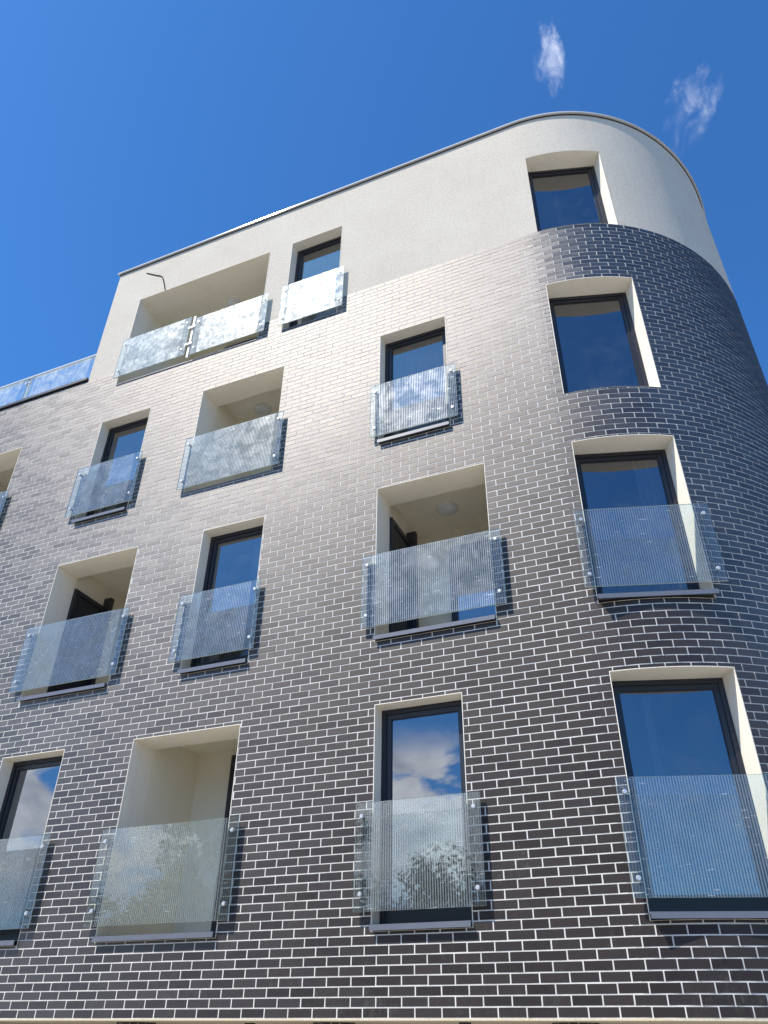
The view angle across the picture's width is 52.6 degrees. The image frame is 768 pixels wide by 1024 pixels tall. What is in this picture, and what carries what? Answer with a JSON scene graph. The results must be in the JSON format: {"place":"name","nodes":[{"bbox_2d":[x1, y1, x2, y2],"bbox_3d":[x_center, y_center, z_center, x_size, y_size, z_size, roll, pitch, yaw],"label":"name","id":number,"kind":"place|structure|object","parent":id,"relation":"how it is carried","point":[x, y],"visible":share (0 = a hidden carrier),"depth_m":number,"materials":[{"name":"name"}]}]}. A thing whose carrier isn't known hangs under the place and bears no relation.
{"place":"outdoors","nodes":[
{"label":"outdoors","id":0,"kind":"place"},
{"bbox_2d":[0,0,767,405],"label":"sky","id":1,"kind":"structure","parent":0,"point":[133,133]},
{"label":"ground","id":2,"kind":"structure","parent":0,"visible":0},
{"bbox_2d":[0,111,767,1023],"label":"apartment building","id":3,"kind":"structure","parent":2,"relation":"on","point":[316,707],"depth_m":9.44,"materials":[{"name":"brick"}]},
{"bbox_2d":[0,756,62,945],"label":"window","id":4,"kind":"structure","parent":3,"relation":"in","point":[28,797],"depth_m":9.75,"materials":[{"name":"clear glass"}]},
{"bbox_2d":[85,417,148,516],"bbox_3d":[-4.343,-0.701,12.916,1.023,2.054,0.072,-13,-37,19],"label":"window","id":5,"kind":"structure","parent":3,"relation":"in","point":[126,439],"depth_m":12.99,"materials":[{"name":"clear glass"}]},
{"bbox_2d":[190,525,262,667],"bbox_3d":[-2.028,1.145,10.450,0.988,2.094,0.072,-13,-37,19],"label":"window","id":6,"kind":"structure","parent":3,"relation":"in","point":[233,558],"depth_m":10.47,"materials":[{"name":"clear glass"}]},
{"bbox_2d":[227,298,241,310],"bbox_3d":[-2.943,-4.066,15.295,0.300,0.085,0.300,-13,-37,19],"label":"ceiling lamp","id":7,"kind":"object","parent":3,"relation":"attached to","point":[232,301],"visible":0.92,"depth_m":15.24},
{"bbox_2d":[254,403,270,415],"bbox_3d":[-2.101,-1.756,13.433,0.300,0.085,0.300,-13,-37,19],"label":"ceiling lamp","id":8,"kind":"object","parent":3,"relation":"attached to","point":[262,409],"visible":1,"depth_m":13.38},
{"bbox_2d":[289,236,340,327],"bbox_3d":[-1.128,-3.945,13.521,0.993,2.259,0.072,-13,-37,19],"label":"window","id":9,"kind":"structure","parent":3,"relation":"in","point":[323,257],"depth_m":13.63,"materials":[{"name":"clear glass"}]},
{"bbox_2d":[384,327,449,437],"bbox_3d":[0.496,-1.815,11.211,1.024,2.054,0.072,-13,-37,19],"label":"window","id":10,"kind":"structure","parent":3,"relation":"in","point":[425,391],"depth_m":11.26,"materials":[{"name":"clear glass"}]},
{"bbox_2d":[379,700,472,930],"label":"window","id":11,"kind":"structure","parent":3,"relation":"in","point":[423,866],"depth_m":7.85,"materials":[{"name":"clear glass"}]},
{"bbox_2d":[436,501,457,515],"bbox_3d":[0.881,-0.025,10.823,0.300,0.085,0.300,-13,-37,19],"label":"ceiling lamp","id":12,"kind":"object","parent":3,"relation":"attached to","point":[447,508],"visible":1,"depth_m":10.76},
{"bbox_2d":[528,166,635,231],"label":"window","id":13,"kind":"structure","parent":3,"relation":"in","point":[569,196],"depth_m":12.50,"materials":[{"name":"clear glass"}]},
{"bbox_2d":[548,292,648,393],"bbox_3d":[2.872,-2.232,10.565,1.128,2.054,0.072,-3,-35,6],"label":"window","id":14,"kind":"structure","parent":3,"relation":"in","point":[597,345],"depth_m":10.61,"materials":[{"name":"clear glass"}]},
{"bbox_2d":[574,449,699,595],"bbox_3d":[2.844,0.154,8.924,1.128,2.094,0.072,-3,-35,6],"label":"window","id":15,"kind":"structure","parent":3,"relation":"in","point":[618,480],"depth_m":8.93,"materials":[{"name":"clear glass"}]},
{"bbox_2d":[611,678,767,947],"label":"window","id":16,"kind":"structure","parent":3,"relation":"in","point":[679,729],"depth_m":7.19,"materials":[{"name":"clear glass"}]}
]}

